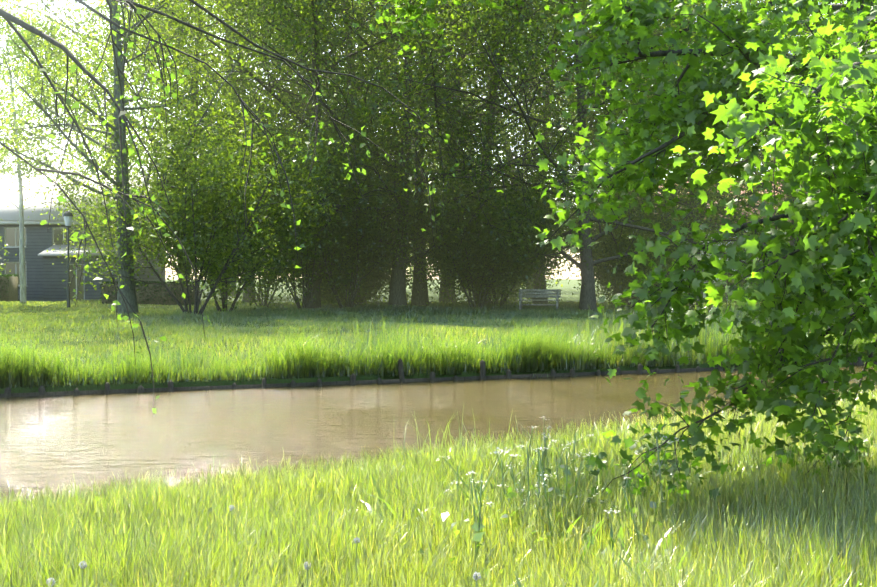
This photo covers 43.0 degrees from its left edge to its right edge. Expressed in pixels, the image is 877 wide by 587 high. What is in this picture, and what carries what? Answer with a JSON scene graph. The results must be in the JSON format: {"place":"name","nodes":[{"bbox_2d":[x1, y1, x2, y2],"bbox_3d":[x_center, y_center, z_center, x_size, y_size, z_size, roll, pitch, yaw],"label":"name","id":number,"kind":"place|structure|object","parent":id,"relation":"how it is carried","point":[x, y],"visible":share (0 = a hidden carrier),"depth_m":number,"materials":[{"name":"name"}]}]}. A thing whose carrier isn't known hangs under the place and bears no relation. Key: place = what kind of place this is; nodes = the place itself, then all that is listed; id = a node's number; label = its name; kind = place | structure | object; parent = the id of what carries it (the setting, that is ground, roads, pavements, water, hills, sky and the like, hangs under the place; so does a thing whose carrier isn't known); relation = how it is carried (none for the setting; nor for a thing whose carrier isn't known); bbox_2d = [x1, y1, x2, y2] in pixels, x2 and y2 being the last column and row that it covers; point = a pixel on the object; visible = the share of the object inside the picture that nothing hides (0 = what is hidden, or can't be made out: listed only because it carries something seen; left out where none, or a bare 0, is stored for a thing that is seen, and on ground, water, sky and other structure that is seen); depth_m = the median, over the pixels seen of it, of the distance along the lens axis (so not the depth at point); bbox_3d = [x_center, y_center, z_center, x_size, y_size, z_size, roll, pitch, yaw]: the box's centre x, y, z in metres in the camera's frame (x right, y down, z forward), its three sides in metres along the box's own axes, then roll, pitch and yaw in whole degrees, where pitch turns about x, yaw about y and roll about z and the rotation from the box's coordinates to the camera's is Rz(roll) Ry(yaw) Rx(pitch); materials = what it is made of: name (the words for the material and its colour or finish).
{"place":"outdoors","nodes":[
{"label":"outdoors","id":0,"kind":"place"},
{"bbox_2d":[0,0,846,278],"label":"sky","id":1,"kind":"structure","parent":0,"point":[565,275],"materials":[{"name":"white"}]},
{"bbox_2d":[0,299,875,387],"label":"bank grass","id":2,"kind":"structure","parent":0,"point":[95,317],"depth_m":31.81,"materials":[{"name":"green plant"}]},
{"bbox_2d":[0,364,876,509],"bbox_3d":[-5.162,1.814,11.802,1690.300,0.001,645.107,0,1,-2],"label":"river","id":3,"kind":"structure","parent":0,"point":[55,440],"depth_m":15.36,"materials":[{"name":"brown liquid"}]},
{"bbox_2d":[0,353,876,397],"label":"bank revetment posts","id":4,"kind":"object","parent":3,"relation":"in","point":[172,388],"visible":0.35,"depth_m":20.89,"materials":[{"name":"brown wood"}]},
{"bbox_2d":[0,279,876,586],"bbox_3d":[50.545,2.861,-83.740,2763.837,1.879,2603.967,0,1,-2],"label":"ground","id":5,"kind":"structure","parent":0,"point":[566,293],"depth_m":22.85,"materials":[{"name":"green plant"}]},
{"bbox_2d":[0,219,16,274],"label":"garden shrub","id":6,"kind":"object","parent":5,"relation":"on","point":[6,251],"visible":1,"depth_m":51.79,"materials":[{"name":"green plant"}]},
{"bbox_2d":[0,273,19,301],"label":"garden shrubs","id":7,"kind":"object","parent":5,"relation":"on","point":[9,289],"visible":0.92,"depth_m":56.69,"materials":[{"name":"green plant"}]},
{"bbox_2d":[0,6,41,140],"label":"tree","id":8,"kind":"object","parent":5,"relation":"on","point":[8,70],"visible":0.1,"depth_m":95.72,"materials":[{"name":"green plant"}]},
{"bbox_2d":[0,15,88,174],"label":"tree","id":9,"kind":"object","parent":5,"relation":"on","point":[11,165],"visible":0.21,"depth_m":88.34,"materials":[{"name":"green plant"}]},
{"bbox_2d":[0,0,114,302],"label":"birch tree","id":10,"kind":"object","parent":5,"relation":"on","point":[20,43],"visible":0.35,"depth_m":55.55,"materials":[{"name":"green plant"}]},
{"bbox_2d":[63,210,73,307],"bbox_3d":[-16.411,-1.369,49.377,0.456,4.700,0.480,0,1,-2],"label":"lamp post","id":11,"kind":"object","parent":5,"relation":"on","point":[68,215],"visible":0.92,"depth_m":49.33,"materials":[{"name":"black metal"}]},
{"bbox_2d":[0,175,165,301],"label":"house","id":12,"kind":"structure","parent":5,"relation":"on","point":[45,276],"depth_m":61.19,"materials":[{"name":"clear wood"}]},
{"bbox_2d":[0,0,223,174],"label":"tree","id":13,"kind":"object","parent":5,"relation":"on","point":[97,148],"visible":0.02,"depth_m":89.96,"materials":[{"name":"green plant"}]},
{"bbox_2d":[0,0,288,314],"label":"alder tree","id":14,"kind":"object","parent":5,"relation":"on","point":[129,294],"visible":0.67,"depth_m":39.38,"materials":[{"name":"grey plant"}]},
{"bbox_2d":[100,281,200,305],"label":"clipped hedge","id":15,"kind":"object","parent":5,"relation":"on","point":[154,294],"visible":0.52,"depth_m":55.13,"materials":[{"name":"green plant"}]},
{"bbox_2d":[22,39,364,314],"bbox_3d":[-8.482,-3.641,38.733,11.988,9.443,8.395,0,1,-2],"label":"hazel shrub","id":16,"kind":"object","parent":5,"relation":"on","point":[192,231],"visible":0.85,"depth_m":38.00,"materials":[{"name":"green plant"}]},
{"bbox_2d":[54,48,364,311],"bbox_3d":[-8.604,-3.714,43.823,10.563,9.919,11.197,0,1,11],"label":"hazel shrub","id":17,"kind":"object","parent":5,"relation":"on","point":[224,296],"visible":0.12,"depth_m":43.29,"materials":[{"name":"green plant"}]},
{"bbox_2d":[0,0,452,294],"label":"tree","id":18,"kind":"object","parent":5,"relation":"on","point":[88,218],"visible":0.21,"depth_m":55.77,"materials":[{"name":"green plant"}]},
{"bbox_2d":[151,127,305,306],"bbox_3d":[-9.220,-3.604,52.499,10.861,9.228,8.588,0,1,-2],"label":"hazel shrub","id":19,"kind":"object","parent":5,"relation":"on","point":[265,296],"visible":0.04,"depth_m":52.40,"materials":[{"name":"green plant"}]},
{"bbox_2d":[0,0,458,416],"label":"tree","id":20,"kind":"object","parent":5,"relation":"on","point":[8,17],"visible":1,"depth_m":6.78,"materials":[{"name":"green plant"}]},
{"bbox_2d":[0,0,466,302],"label":"tree","id":21,"kind":"object","parent":5,"relation":"on","point":[246,297],"visible":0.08,"depth_m":58.08,"materials":[{"name":"green plant"}]},
{"bbox_2d":[0,0,471,295],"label":"tree","id":22,"kind":"object","parent":5,"relation":"on","point":[74,149],"visible":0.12,"depth_m":65.91,"materials":[{"name":"green plant"}]},
{"bbox_2d":[90,0,394,288],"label":"tree","id":23,"kind":"object","parent":5,"relation":"on","point":[181,87],"depth_m":93.04,"materials":[{"name":"green plant"}]},
{"bbox_2d":[46,505,480,586],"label":"flowers","id":24,"kind":"object","parent":5,"relation":"on","point":[476,577],"visible":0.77,"depth_m":4.83,"materials":[{"name":"white seed fluff"},{"name":"green stem"}]},
{"bbox_2d":[0,0,569,304],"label":"tree","id":25,"kind":"object","parent":5,"relation":"on","point":[352,87],"visible":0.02,"depth_m":54.19,"materials":[{"name":"green plant"}]},
{"bbox_2d":[86,3,507,213],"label":"tree","id":26,"kind":"object","parent":5,"relation":"on","point":[282,71],"depth_m":77.78,"materials":[{"name":"green plant"}]},
{"bbox_2d":[1,0,593,308],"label":"tree","id":27,"kind":"object","parent":5,"relation":"on","point":[317,303],"visible":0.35,"depth_m":47.27,"materials":[{"name":"green plant"}]},
{"bbox_2d":[168,85,428,308],"bbox_3d":[-6.118,-3.775,48.235,11.493,9.669,9.850,0,1,16],"label":"hazel shrub","id":28,"kind":"object","parent":5,"relation":"on","point":[306,304],"visible":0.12,"depth_m":46.68,"materials":[{"name":"green plant"}]},
{"bbox_2d":[195,94,459,307],"bbox_3d":[-4.665,-3.699,48.354,10.647,9.402,8.937,0,1,-31],"label":"hazel shrub","id":29,"kind":"object","parent":5,"relation":"on","point":[353,293],"visible":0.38,"depth_m":47.45,"materials":[{"name":"green plant"}]},
{"bbox_2d":[123,0,567,218],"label":"tree","id":30,"kind":"object","parent":5,"relation":"on","point":[168,5],"visible":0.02,"depth_m":63.36,"materials":[{"name":"green plant"}]},
{"bbox_2d":[258,174,433,305],"bbox_3d":[-4.506,-2.206,51.848,9.996,8.301,7.852,-1,1,-43],"label":"garden shrub","id":31,"kind":"object","parent":5,"relation":"on","point":[371,286],"visible":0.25,"depth_m":51.62,"materials":[{"name":"green plant"}]},
{"bbox_2d":[175,0,670,312],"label":"tree","id":32,"kind":"object","parent":5,"relation":"on","point":[397,293],"visible":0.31,"depth_m":44.85,"materials":[{"name":"green plant"}]},
{"bbox_2d":[138,0,730,303],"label":"tree","id":33,"kind":"object","parent":5,"relation":"on","point":[442,282],"visible":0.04,"depth_m":52.78,"materials":[{"name":"green plant"}]},
{"bbox_2d":[100,0,770,306],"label":"tree","id":34,"kind":"object","parent":5,"relation":"on","point":[421,297],"visible":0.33,"depth_m":47.70,"materials":[{"name":"green plant"}]},
{"bbox_2d":[0,385,876,586],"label":"bank grass","id":35,"kind":"structure","parent":5,"relation":"on","point":[151,535],"depth_m":6.74,"materials":[{"name":"green plant"}]},
{"bbox_2d":[0,295,876,504],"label":"grass","id":36,"kind":"structure","parent":5,"relation":"on","point":[314,363],"depth_m":21.23,"materials":[{"name":"green plant"}]},
{"bbox_2d":[280,2,627,298],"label":"tree","id":37,"kind":"object","parent":5,"relation":"on","point":[477,81],"depth_m":69.64,"materials":[{"name":"green plant"}]},
{"bbox_2d":[380,118,571,308],"bbox_3d":[1.562,-3.371,49.978,8.954,8.715,9.034,0,1,-2],"label":"hazel shrub","id":38,"kind":"object","parent":5,"relation":"on","point":[446,250],"visible":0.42,"depth_m":48.27,"materials":[{"name":"green plant"}]},
{"bbox_2d":[225,0,731,304],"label":"tree","id":39,"kind":"object","parent":5,"relation":"on","point":[491,89],"visible":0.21,"depth_m":44.01,"materials":[{"name":"green plant"}]},
{"bbox_2d":[288,0,684,289],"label":"tree","id":40,"kind":"object","parent":5,"relation":"on","point":[474,107],"depth_m":86.63,"materials":[{"name":"green plant"}]},
{"bbox_2d":[419,150,573,307],"bbox_3d":[2.853,-2.695,50.533,7.454,7.367,8.295,0,1,-2],"label":"hazel shrub","id":41,"kind":"object","parent":5,"relation":"on","point":[503,298],"visible":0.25,"depth_m":48.99,"materials":[{"name":"green plant"}]},
{"bbox_2d":[457,253,567,301],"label":"garden shrub","id":42,"kind":"object","parent":5,"relation":"on","point":[517,292],"visible":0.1,"depth_m":61.84,"materials":[{"name":"green plant"}]},
{"bbox_2d":[263,0,783,305],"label":"tree","id":43,"kind":"object","parent":5,"relation":"on","point":[536,281],"visible":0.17,"depth_m":52.43,"materials":[{"name":"green plant"}]},
{"bbox_2d":[517,289,560,309],"bbox_3d":[4.264,0.270,47.203,1.800,0.919,0.675,0,1,10],"label":"park bench","id":44,"kind":"object","parent":5,"relation":"on","point":[542,293],"visible":0.9,"depth_m":47.40,"materials":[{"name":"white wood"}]},
{"bbox_2d":[417,416,699,583],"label":"wildflowers","id":45,"kind":"object","parent":5,"relation":"on","point":[479,526],"visible":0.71,"depth_m":6.99,"materials":[{"name":"white petals"},{"name":"green stem"},{"name":"leaf"}]},
{"bbox_2d":[297,0,855,310],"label":"tree","id":46,"kind":"object","parent":5,"relation":"on","point":[587,300],"visible":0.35,"depth_m":43.69,"materials":[{"name":"green plant"}]},
{"bbox_2d":[352,0,876,520],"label":"maple","id":47,"kind":"object","parent":5,"relation":"on","point":[750,90],"visible":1,"depth_m":7.53,"materials":[{"name":"green plant"}]},
{"bbox_2d":[391,0,851,302],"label":"tree","id":48,"kind":"object","parent":5,"relation":"on","point":[554,265],"depth_m":56.82,"materials":[{"name":"green plant"}]},
{"bbox_2d":[481,46,772,289],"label":"tree","id":49,"kind":"object","parent":5,"relation":"on","point":[566,134],"depth_m":91.02,"materials":[{"name":"green plant"}]},
{"bbox_2d":[578,228,676,306],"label":"garden shrub","id":50,"kind":"object","parent":5,"relation":"on","point":[621,290],"visible":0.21,"depth_m":53.56,"materials":[{"name":"green plant"}]},
{"bbox_2d":[549,139,725,305],"bbox_3d":[9.845,-3.175,54.896,9.093,8.382,10.413,0,1,-30],"label":"tree","id":51,"kind":"object","parent":5,"relation":"on","point":[608,276],"visible":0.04,"depth_m":53.66,"materials":[{"name":"green plant"}]},
{"bbox_2d":[472,0,841,309],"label":"tree","id":52,"kind":"object","parent":5,"relation":"on","point":[689,268],"visible":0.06,"depth_m":49.85,"materials":[{"name":"green plant"}]},
{"bbox_2d":[517,0,840,302],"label":"tree","id":53,"kind":"object","parent":5,"relation":"on","point":[714,222],"visible":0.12,"depth_m":49.08,"materials":[{"name":"green plant"}]},
{"bbox_2d":[616,0,849,270],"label":"tree","id":54,"kind":"object","parent":5,"relation":"on","point":[747,190],"depth_m":56.35,"materials":[{"name":"green plant"}]},
{"bbox_2d":[717,275,764,302],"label":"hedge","id":55,"kind":"object","parent":5,"relation":"on","point":[724,300],"depth_m":62.09,"materials":[{"name":"green plant"}]},
{"bbox_2d":[633,169,870,297],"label":"tree","id":56,"kind":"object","parent":5,"relation":"on","point":[704,294],"depth_m":74.00,"materials":[{"name":"green plant"}]}
]}

